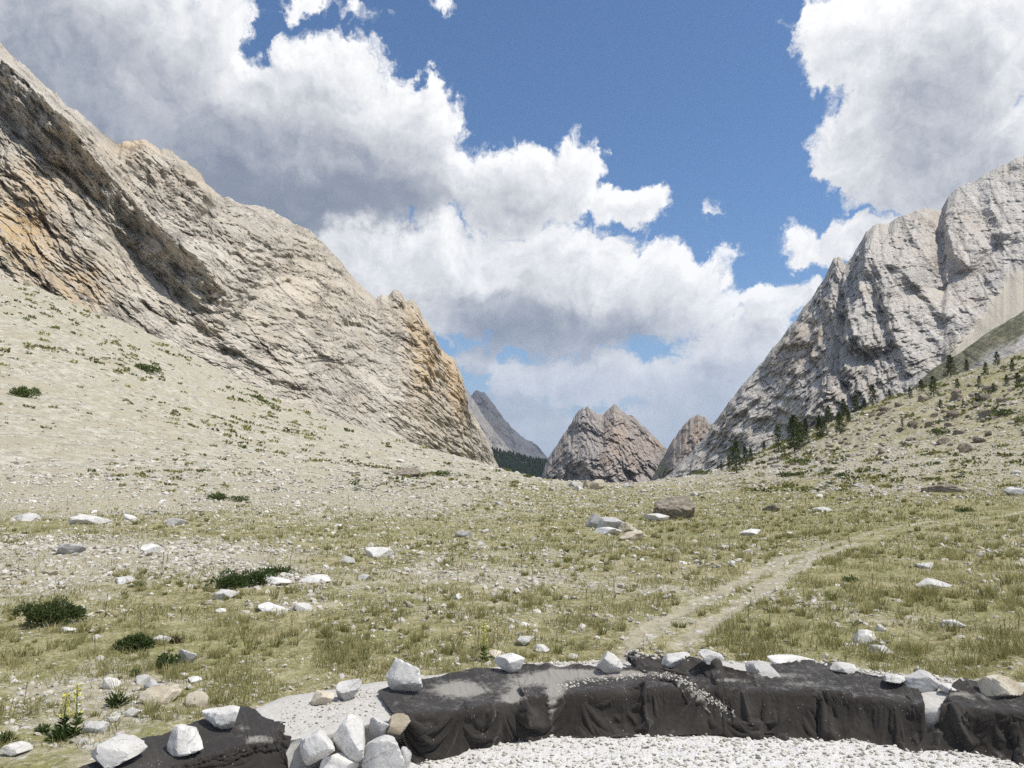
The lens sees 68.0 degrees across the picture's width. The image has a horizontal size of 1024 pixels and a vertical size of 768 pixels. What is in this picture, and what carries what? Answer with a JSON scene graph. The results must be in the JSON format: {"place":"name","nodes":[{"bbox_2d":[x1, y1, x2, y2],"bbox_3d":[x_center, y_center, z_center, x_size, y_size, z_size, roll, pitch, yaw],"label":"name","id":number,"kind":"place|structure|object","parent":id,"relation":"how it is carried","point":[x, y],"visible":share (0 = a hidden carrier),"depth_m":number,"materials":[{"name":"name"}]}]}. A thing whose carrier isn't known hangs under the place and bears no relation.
{"place":"outdoors","nodes":[
{"label":"outdoors","id":0,"kind":"place"},
{"bbox_2d":[0,43,498,467],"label":"limestone cliff","id":1,"kind":"structure","parent":0,"point":[167,245],"depth_m":214.53,"materials":[{"name":"stone"}]},
{"bbox_2d":[465,388,512,451],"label":"ridge","id":2,"kind":"structure","parent":0,"point":[495,440],"depth_m":2009.21,"materials":[{"name":"stone"}]},
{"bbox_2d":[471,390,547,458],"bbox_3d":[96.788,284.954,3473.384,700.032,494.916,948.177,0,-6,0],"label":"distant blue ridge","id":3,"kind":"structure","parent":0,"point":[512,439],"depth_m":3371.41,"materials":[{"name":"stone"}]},
{"bbox_2d":[0,278,1023,767],"bbox_3d":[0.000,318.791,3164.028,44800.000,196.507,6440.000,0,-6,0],"label":"ground","id":4,"kind":"structure","parent":0,"point":[206,398],"depth_m":16.05,"materials":[{"name":"soil"}]},
{"bbox_2d":[0,730,16,743],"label":"thistle","id":5,"kind":"object","parent":4,"relation":"on","point":[6,734],"visible":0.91,"depth_m":4.51,"materials":[{"name":"green plant"}]},
{"bbox_2d":[0,741,32,755],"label":"stone","id":6,"kind":"object","parent":4,"relation":"on","point":[16,748],"visible":1,"depth_m":4.31,"materials":[{"name":"white stone"}]},
{"bbox_2d":[8,385,41,398],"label":"juniper bush","id":7,"kind":"object","parent":4,"relation":"on","point":[22,390],"visible":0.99,"depth_m":60.20,"materials":[{"name":"green plant"}]},
{"bbox_2d":[16,513,40,520],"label":"stone","id":8,"kind":"object","parent":4,"relation":"on","point":[29,516],"visible":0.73,"depth_m":18.37,"materials":[{"name":"white stone"}]},
{"bbox_2d":[30,723,50,733],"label":"thistle","id":9,"kind":"object","parent":4,"relation":"on","point":[43,728],"visible":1,"depth_m":4.68,"materials":[{"name":"green plant"}]},
{"bbox_2d":[10,594,86,626],"bbox_3d":[-4.641,2.294,7.607,0.696,0.346,0.463,3,-7,-25],"label":"juniper bush","id":10,"kind":"object","parent":4,"relation":"on","point":[42,613],"visible":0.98,"depth_m":7.54,"materials":[{"name":"green plant"}]},
{"bbox_2d":[43,723,77,742],"bbox_3d":[-2.703,2.097,4.560,0.200,0.124,0.195,3,-7,-29],"label":"thistle","id":11,"kind":"object","parent":4,"relation":"on","point":[57,733],"visible":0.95,"depth_m":4.53,"materials":[{"name":"green plant"}]},
{"bbox_2d":[56,692,70,730],"bbox_3d":[-2.739,2.021,4.629,0.095,0.270,0.081,-4,-7,34],"label":"yellow flower stalk","id":12,"kind":"object","parent":4,"relation":"on","point":[63,720],"visible":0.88,"depth_m":4.63,"materials":[{"name":"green plant"}]},
{"bbox_2d":[57,543,86,553],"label":"boulder","id":13,"kind":"object","parent":4,"relation":"on","point":[66,548],"visible":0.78,"depth_m":12.62,"materials":[{"name":"grey stone"}]},
{"bbox_2d":[67,684,83,735],"bbox_3d":[-2.630,1.980,4.583,0.098,0.322,0.077,0,-6,0],"label":"yellow flower stalk","id":14,"kind":"object","parent":4,"relation":"on","point":[77,721],"visible":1,"depth_m":4.58,"materials":[{"name":"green plant"}]},
{"bbox_2d":[68,514,110,524],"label":"boulder","id":15,"kind":"object","parent":4,"relation":"on","point":[85,518],"visible":0.8,"depth_m":18.33,"materials":[{"name":"white stone"}]},
{"bbox_2d":[82,721,109,733],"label":"stone","id":16,"kind":"object","parent":4,"relation":"on","point":[101,726],"visible":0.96,"depth_m":4.57,"materials":[{"name":"grey stone"}]},
{"bbox_2d":[102,677,121,688],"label":"stone","id":17,"kind":"object","parent":4,"relation":"on","point":[107,680],"visible":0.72,"depth_m":5.50,"materials":[{"name":"white stone"}]},
{"bbox_2d":[104,691,131,707],"bbox_3d":[-2.677,2.142,5.143,0.180,0.133,0.175,0,-6,0],"label":"thistle","id":18,"kind":"object","parent":4,"relation":"on","point":[116,699],"visible":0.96,"depth_m":5.13,"materials":[{"name":"green plant"}]},
{"bbox_2d":[115,576,136,583],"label":"stone","id":19,"kind":"object","parent":4,"relation":"on","point":[119,580],"visible":0.79,"depth_m":10.06,"materials":[{"name":"grey stone"}]},
{"bbox_2d":[124,707,140,716],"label":"stone","id":20,"kind":"object","parent":4,"relation":"on","point":[131,712],"visible":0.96,"depth_m":4.91,"materials":[{"name":"white stone"}]},
{"bbox_2d":[112,631,156,653],"bbox_3d":[-3.289,2.261,6.611,0.369,0.212,0.295,0,-6,0],"label":"shrub","id":21,"kind":"object","parent":4,"relation":"on","point":[133,641],"visible":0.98,"depth_m":6.56,"materials":[{"name":"green plant"}]},
{"bbox_2d":[136,674,150,684],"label":"stone","id":22,"kind":"object","parent":4,"relation":"on","point":[142,679],"visible":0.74,"depth_m":5.61,"materials":[{"name":"white stone"}]},
{"bbox_2d":[133,362,161,372],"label":"juniper bush","id":23,"kind":"object","parent":4,"relation":"on","point":[148,367],"visible":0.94,"depth_m":93.69,"materials":[{"name":"green plant"}]},
{"bbox_2d":[140,544,162,552],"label":"stone","id":24,"kind":"object","parent":4,"relation":"on","point":[148,548],"visible":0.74,"depth_m":12.88,"materials":[{"name":"white stone"}]},
{"bbox_2d":[139,685,181,704],"bbox_3d":[-2.416,2.148,5.243,0.164,0.134,0.276,-4,-7,31],"label":"stone","id":25,"kind":"object","parent":4,"relation":"on","point":[165,693],"visible":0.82,"depth_m":5.19,"materials":[{"name":"beige stone"}]},
{"bbox_2d":[153,652,183,668],"bbox_3d":[-2.753,2.231,6.069,0.225,0.181,0.177,0,-6,0],"label":"shrub","id":26,"kind":"object","parent":4,"relation":"on","point":[171,659],"visible":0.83,"depth_m":6.05,"materials":[{"name":"green plant"}]},
{"bbox_2d":[166,518,187,525],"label":"boulder","id":27,"kind":"object","parent":4,"relation":"on","point":[172,521],"visible":0.76,"depth_m":18.85,"materials":[{"name":"grey stone"}]},
{"bbox_2d":[178,649,196,662],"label":"stone","id":28,"kind":"object","parent":4,"relation":"on","point":[186,655],"visible":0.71,"depth_m":6.18,"materials":[{"name":"grey stone"}]},
{"bbox_2d":[184,691,208,708],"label":"stone","id":29,"kind":"object","parent":4,"relation":"on","point":[201,697],"visible":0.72,"depth_m":5.18,"materials":[{"name":"beige stone"}]},
{"bbox_2d":[205,490,228,499],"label":"juniper bush","id":30,"kind":"object","parent":4,"relation":"on","point":[218,495],"visible":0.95,"depth_m":28.09,"materials":[{"name":"green plant"}]},
{"bbox_2d":[214,589,238,598],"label":"stone","id":31,"kind":"object","parent":4,"relation":"on","point":[221,594],"visible":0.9,"depth_m":8.84,"materials":[{"name":"white stone"}]},
{"bbox_2d":[203,566,276,589],"bbox_3d":[-3.553,2.564,9.937,0.872,0.305,0.612,0,-6,0],"label":"shrub","id":32,"kind":"object","parent":4,"relation":"on","point":[242,580],"visible":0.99,"depth_m":9.88,"materials":[{"name":"green plant"}]},
{"bbox_2d":[257,602,288,611],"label":"stone","id":33,"kind":"object","parent":4,"relation":"on","point":[266,606],"visible":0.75,"depth_m":8.34,"materials":[{"name":"white stone"}]},
{"bbox_2d":[264,577,290,584],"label":"stone","id":34,"kind":"object","parent":4,"relation":"on","point":[277,580],"visible":0.91,"depth_m":9.99,"materials":[{"name":"white stone"}]},
{"bbox_2d":[260,565,296,574],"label":"shrub","id":35,"kind":"object","parent":4,"relation":"on","point":[276,570],"visible":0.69,"depth_m":11.06,"materials":[{"name":"green plant"}]},
{"bbox_2d":[293,602,312,611],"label":"stone","id":36,"kind":"object","parent":4,"relation":"on","point":[303,606],"visible":0.88,"depth_m":8.34,"materials":[{"name":"white stone"}]},
{"bbox_2d":[298,574,330,582],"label":"stone","id":37,"kind":"object","parent":4,"relation":"on","point":[316,578],"visible":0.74,"depth_m":10.28,"materials":[{"name":"white stone"}]},
{"bbox_2d":[319,752,360,767],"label":"stone","id":38,"kind":"object","parent":4,"relation":"on","point":[339,760],"visible":0.8,"depth_m":4.08,"materials":[{"name":"white stone"}]},
{"bbox_2d":[333,714,364,761],"bbox_3d":[-0.865,1.960,4.184,0.226,0.257,0.167,-4,-7,36],"label":"stone","id":39,"kind":"object","parent":38,"relation":"on","point":[349,738],"visible":0.98,"depth_m":4.14,"materials":[{"name":"white stone"}]},
{"bbox_2d":[364,547,393,557],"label":"boulder","id":40,"kind":"object","parent":4,"relation":"on","point":[378,552],"visible":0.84,"depth_m":13.54,"materials":[{"name":"white stone"}]},
{"bbox_2d":[362,735,404,767],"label":"stone","id":41,"kind":"object","parent":4,"relation":"on","point":[383,751],"visible":1,"depth_m":4.08,"materials":[{"name":"grey stone"}]},
{"bbox_2d":[389,467,420,476],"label":"boulder","id":42,"kind":"object","parent":4,"relation":"on","point":[414,471],"visible":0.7,"depth_m":61.34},
{"bbox_2d":[479,620,489,662],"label":"yellow flower stalk","id":43,"kind":"object","parent":4,"relation":"on","point":[484,648],"visible":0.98,"depth_m":6.23,"materials":[{"name":"green plant"}]},
{"bbox_2d":[0,460,1021,610],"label":"pale rubble","id":44,"kind":"object","parent":4,"relation":"on","point":[36,476],"visible":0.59,"depth_m":30.34,"materials":[{"name":"stone"}]},
{"bbox_2d":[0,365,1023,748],"bbox_3d":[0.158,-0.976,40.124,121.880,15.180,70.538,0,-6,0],"label":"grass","id":45,"kind":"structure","parent":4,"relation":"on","point":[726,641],"depth_m":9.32,"materials":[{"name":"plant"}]},
{"bbox_2d":[0,279,1023,555],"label":"rubble","id":46,"kind":"object","parent":4,"relation":"on","point":[618,485],"visible":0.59,"depth_m":38.75,"materials":[{"name":"stone"}]},
{"bbox_2d":[0,534,1023,747],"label":"loose stones","id":47,"kind":"object","parent":4,"relation":"on","point":[208,556],"visible":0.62,"depth_m":9.80,"materials":[{"name":"stone"}]},
{"bbox_2d":[0,283,1023,492],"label":"undergrowth","id":48,"kind":"object","parent":4,"relation":"on","point":[785,455],"visible":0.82,"depth_m":73.27,"materials":[{"name":"green plant"}]},
{"bbox_2d":[0,373,1023,592],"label":"scree","id":49,"kind":"structure","parent":4,"relation":"on","point":[262,462],"depth_m":42.88,"materials":[{"name":"stone"}]},
{"bbox_2d":[516,636,532,645],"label":"stone","id":50,"kind":"object","parent":4,"relation":"on","point":[521,640],"visible":0.98,"depth_m":6.89,"materials":[{"name":"white stone"}]},
{"bbox_2d":[585,513,600,527],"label":"boulder","id":51,"kind":"object","parent":4,"relation":"on","point":[593,520],"visible":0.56,"depth_m":20.98,"materials":[{"name":"grey stone"}]},
{"bbox_2d":[589,479,604,488],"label":"boulder","id":52,"kind":"object","parent":4,"relation":"on","point":[598,483],"visible":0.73,"depth_m":57.62,"materials":[{"name":"beige stone"}]},
{"bbox_2d":[594,527,621,534],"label":"boulder","id":53,"kind":"object","parent":4,"relation":"on","point":[606,530],"visible":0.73,"depth_m":19.39,"materials":[{"name":"white stone"}]},
{"bbox_2d":[596,517,636,529],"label":"boulder","id":54,"kind":"object","parent":4,"relation":"on","point":[613,522],"visible":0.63,"depth_m":20.67,"materials":[{"name":"grey stone"}]},
{"bbox_2d":[618,522,635,531],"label":"stone","id":55,"kind":"object","parent":4,"relation":"on","point":[625,527],"visible":0.69,"depth_m":20.32,"materials":[{"name":"beige stone"}]},
{"bbox_2d":[618,530,644,540],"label":"boulder","id":56,"kind":"object","parent":4,"relation":"on","point":[634,535],"visible":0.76,"depth_m":18.09,"materials":[{"name":"beige stone"}]},
{"bbox_2d":[256,661,1023,767],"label":"earth bank","id":57,"kind":"structure","parent":4,"relation":"on","point":[933,701],"depth_m":4.55,"materials":[{"name":"stone"}]},
{"bbox_2d":[79,706,291,767],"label":"felt sheet","id":58,"kind":"object","parent":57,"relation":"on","point":[253,738],"visible":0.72,"depth_m":4.02,"materials":[{"name":"fabric"}]},
{"bbox_2d":[91,734,146,767],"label":"stone","id":59,"kind":"object","parent":58,"relation":"on","point":[116,750],"visible":1,"depth_m":3.77,"materials":[{"name":"white stone"}]},
{"bbox_2d":[167,724,202,755],"bbox_3d":[-1.689,1.840,3.917,0.210,0.147,0.123,-5,-8,38],"label":"stone","id":60,"kind":"object","parent":58,"relation":"on","point":[184,740],"visible":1,"depth_m":3.89,"materials":[{"name":"white stone"}]},
{"bbox_2d":[202,705,239,728],"bbox_3d":[-1.614,1.847,4.210,0.231,0.137,0.154,0,-6,-1],"label":"stone","id":61,"kind":"object","parent":58,"relation":"on","point":[224,717],"visible":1,"depth_m":4.16,"materials":[{"name":"white stone"}]},
{"bbox_2d":[300,729,334,764],"bbox_3d":[-1.055,1.975,4.122,0.222,0.172,0.177,-5,-8,39],"label":"stone","id":62,"kind":"object","parent":57,"relation":"on","point":[316,745],"visible":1,"depth_m":4.07,"materials":[{"name":"white stone"}]},
{"bbox_2d":[311,690,334,704],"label":"stone","id":63,"kind":"object","parent":57,"relation":"on","point":[320,697],"visible":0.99,"depth_m":4.64,"materials":[{"name":"beige stone"}]},
{"bbox_2d":[335,678,361,700],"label":"stone","id":64,"kind":"object","parent":57,"relation":"on","point":[346,690],"visible":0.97,"depth_m":4.72,"materials":[{"name":"grey stone"}]},
{"bbox_2d":[369,717,388,739],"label":"stone","id":65,"kind":"object","parent":57,"relation":"on","point":[378,727],"visible":0.95,"depth_m":4.28,"materials":[{"name":"grey stone"}]},
{"bbox_2d":[386,713,410,734],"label":"stone","id":66,"kind":"object","parent":57,"relation":"on","point":[398,723],"visible":1,"depth_m":4.31,"materials":[{"name":"beige stone"}]},
{"bbox_2d":[378,662,728,764],"bbox_3d":[0.312,2.102,4.976,2.343,0.352,0.867,1,-6,-14],"label":"felt sheet","id":67,"kind":"object","parent":57,"relation":"on","point":[452,714],"visible":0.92,"depth_m":4.82,"materials":[{"name":"fabric"}]},
{"bbox_2d":[385,659,421,691],"bbox_3d":[-0.674,1.863,4.818,0.260,0.213,0.146,2,-5,25],"label":"stone","id":68,"kind":"object","parent":67,"relation":"on","point":[401,675],"visible":0.99,"depth_m":4.78,"materials":[{"name":"white stone"}]},
{"bbox_2d":[494,653,524,672],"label":"stone","id":69,"kind":"object","parent":67,"relation":"on","point":[511,662],"visible":1,"depth_m":5.22,"materials":[{"name":"white stone"}]},
{"bbox_2d":[597,651,622,672],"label":"stone","id":70,"kind":"object","parent":67,"relation":"on","point":[609,662],"visible":1,"depth_m":5.21,"materials":[{"name":"white stone"}]},
{"bbox_2d":[281,649,1023,734],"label":"grit","id":71,"kind":"object","parent":57,"relation":"on","point":[861,670],"visible":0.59,"depth_m":5.19,"materials":[{"name":"gravel"}]},
{"bbox_2d":[661,652,689,667],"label":"stone","id":72,"kind":"object","parent":57,"relation":"on","point":[671,660],"visible":0.81,"depth_m":5.39,"materials":[{"name":"white stone"}]},
{"bbox_2d":[625,650,932,751],"bbox_3d":[1.700,2.115,5.117,1.908,0.475,0.885,-2,-6,15],"label":"felt sheet","id":73,"kind":"object","parent":57,"relation":"on","point":[806,699],"visible":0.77,"depth_m":4.85,"materials":[{"name":"fabric"}]},
{"bbox_2d":[699,649,723,664],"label":"stone","id":74,"kind":"object","parent":73,"relation":"on","point":[708,656],"visible":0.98,"depth_m":5.22,"materials":[{"name":"grey stone"}]},
{"bbox_2d":[745,661,779,677],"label":"stone","id":75,"kind":"object","parent":73,"relation":"on","point":[762,668],"visible":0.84,"depth_m":5.19,"materials":[{"name":"grey stone"}]},
{"bbox_2d":[830,662,856,673],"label":"stone","id":76,"kind":"object","parent":73,"relation":"on","point":[844,667],"visible":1,"depth_m":5.23,"materials":[{"name":"white stone"}]},
{"bbox_2d":[883,674,904,683],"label":"stone","id":77,"kind":"object","parent":73,"relation":"on","point":[895,678],"visible":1,"depth_m":4.94,"materials":[{"name":"white stone"}]},
{"bbox_2d":[767,654,814,663],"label":"stone","id":78,"kind":"object","parent":57,"relation":"on","point":[779,658],"visible":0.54,"depth_m":5.52,"materials":[{"name":"white stone"}]},
{"bbox_2d":[903,670,940,692],"bbox_3d":[2.677,1.939,4.960,0.214,0.132,0.138,10,-7,19],"label":"stone","id":79,"kind":"object","parent":57,"relation":"on","point":[922,681],"visible":1,"depth_m":4.91,"materials":[{"name":"grey stone"}]},
{"bbox_2d":[915,678,1023,765],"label":"felt sheet","id":80,"kind":"object","parent":57,"relation":"on","point":[972,718],"visible":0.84,"depth_m":4.54,"materials":[{"name":"fabric"}]},
{"bbox_2d":[976,674,1023,696],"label":"stone","id":81,"kind":"object","parent":80,"relation":"on","point":[993,685],"visible":0.99,"depth_m":4.71,"materials":[{"name":"beige stone"}]},
{"bbox_2d":[643,513,668,520],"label":"stone","id":82,"kind":"object","parent":4,"relation":"on","point":[655,516],"visible":0.81,"depth_m":23.71,"materials":[{"name":"white stone"}]},
{"bbox_2d":[653,495,695,518],"bbox_3d":[5.363,4.268,25.336,1.386,1.010,1.433,-6,-4,3],"label":"boulder","id":83,"kind":"object","parent":4,"relation":"on","point":[676,507],"visible":0.69,"depth_m":24.84,"materials":[{"name":"stone"}]},
{"bbox_2d":[359,733,1023,767],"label":"gravel","id":84,"kind":"structure","parent":4,"relation":"on","point":[722,755],"depth_m":4.43,"materials":[{"name":"gravel"}]},
{"bbox_2d":[400,746,411,767],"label":"stone","id":85,"kind":"object","parent":84,"relation":"on","point":[406,753],"visible":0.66,"depth_m":4.18,"materials":[{"name":"grey stone"}]},
{"bbox_2d":[727,441,745,472],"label":"conifer","id":86,"kind":"object","parent":4,"relation":"on","point":[736,456],"visible":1,"depth_m":77.85,"materials":[{"name":"plant"}]},
{"bbox_2d":[770,424,785,453],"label":"conifer","id":87,"kind":"object","parent":4,"relation":"on","point":[778,439],"visible":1,"depth_m":109.51,"materials":[{"name":"plant"}]},
{"bbox_2d":[783,414,803,450],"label":"conifer","id":88,"kind":"object","parent":4,"relation":"on","point":[793,433],"visible":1,"depth_m":93.55,"materials":[{"name":"plant"}]},
{"bbox_2d":[814,417,824,436],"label":"conifer","id":89,"kind":"object","parent":4,"relation":"on","point":[819,422],"visible":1,"depth_m":109.69,"materials":[{"name":"plant"}]},
{"bbox_2d":[833,411,845,433],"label":"conifer","id":90,"kind":"object","parent":4,"relation":"on","point":[838,421],"visible":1,"depth_m":96.31,"materials":[{"name":"plant"}]},
{"bbox_2d":[850,394,859,412],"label":"conifer","id":91,"kind":"object","parent":4,"relation":"on","point":[855,400],"visible":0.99,"depth_m":150.41,"materials":[{"name":"plant"}]},
{"bbox_2d":[853,629,880,644],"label":"stone","id":92,"kind":"object","parent":4,"relation":"on","point":[859,634],"visible":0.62,"depth_m":6.85,"materials":[{"name":"white stone"}]},
{"bbox_2d":[867,384,878,404],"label":"conifer","id":93,"kind":"object","parent":4,"relation":"on","point":[873,392],"visible":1,"depth_m":173.04,"materials":[{"name":"plant"}]},
{"bbox_2d":[916,578,951,587],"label":"stone","id":94,"kind":"object","parent":4,"relation":"on","point":[928,581],"visible":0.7,"depth_m":9.73,"materials":[{"name":"white stone"}]},
{"bbox_2d":[925,376,942,395],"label":"conifer","id":95,"kind":"object","parent":4,"relation":"on","point":[933,381],"visible":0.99,"depth_m":119.12,"materials":[{"name":"plant"}]},
{"bbox_2d":[920,484,964,492],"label":"boulder","id":96,"kind":"object","parent":4,"relation":"on","point":[944,488],"visible":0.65,"depth_m":33.63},
{"bbox_2d":[942,355,958,376],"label":"conifer","id":97,"kind":"object","parent":4,"relation":"on","point":[949,358],"visible":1,"depth_m":167.51,"materials":[{"name":"plant"}]},
{"bbox_2d":[958,443,972,452],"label":"boulder","id":98,"kind":"object","parent":4,"relation":"on","point":[964,447],"visible":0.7,"depth_m":55.37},
{"bbox_2d":[988,407,1015,416],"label":"juniper bush","id":99,"kind":"object","parent":4,"relation":"on","point":[1002,411],"visible":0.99,"depth_m":74.39,"materials":[{"name":"green plant"}]},
{"bbox_2d":[1003,487,1023,495],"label":"boulder","id":100,"kind":"object","parent":4,"relation":"on","point":[1012,491],"visible":0.86,"depth_m":28.93,"materials":[{"name":"grey stone"}]},
{"bbox_2d":[0,0,1023,457],"label":"sky","id":101,"kind":"structure","parent":0,"point":[598,205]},
{"bbox_2d":[494,451,543,471],"bbox_3d":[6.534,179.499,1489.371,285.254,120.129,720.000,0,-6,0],"label":"wooded hill","id":102,"kind":"structure","parent":0,"point":[521,461],"depth_m":1540.69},
{"bbox_2d":[491,446,547,476],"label":"forest","id":103,"kind":"object","parent":102,"relation":"on","point":[528,467],"visible":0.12,"depth_m":1512.91,"materials":[{"name":"plant"}]},
{"bbox_2d":[541,404,666,482],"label":"twin peaked mountain","id":104,"kind":"structure","parent":0,"point":[614,443],"depth_m":1107.38,"materials":[{"name":"stone"}]},
{"bbox_2d":[651,414,711,480],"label":"rock spur","id":105,"kind":"structure","parent":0,"point":[693,432],"depth_m":970.16,"materials":[{"name":"stone"}]},
{"bbox_2d":[663,157,1023,478],"bbox_3d":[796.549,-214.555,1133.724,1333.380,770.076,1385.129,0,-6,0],"label":"rocky mountain","id":106,"kind":"structure","parent":0,"point":[901,304],"depth_m":712.50,"materials":[{"name":"stone"}]},
{"bbox_2d":[912,311,1023,388],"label":"grassy spur","id":107,"kind":"structure","parent":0,"point":[1005,339],"depth_m":282.30,"materials":[{"name":"plant"}]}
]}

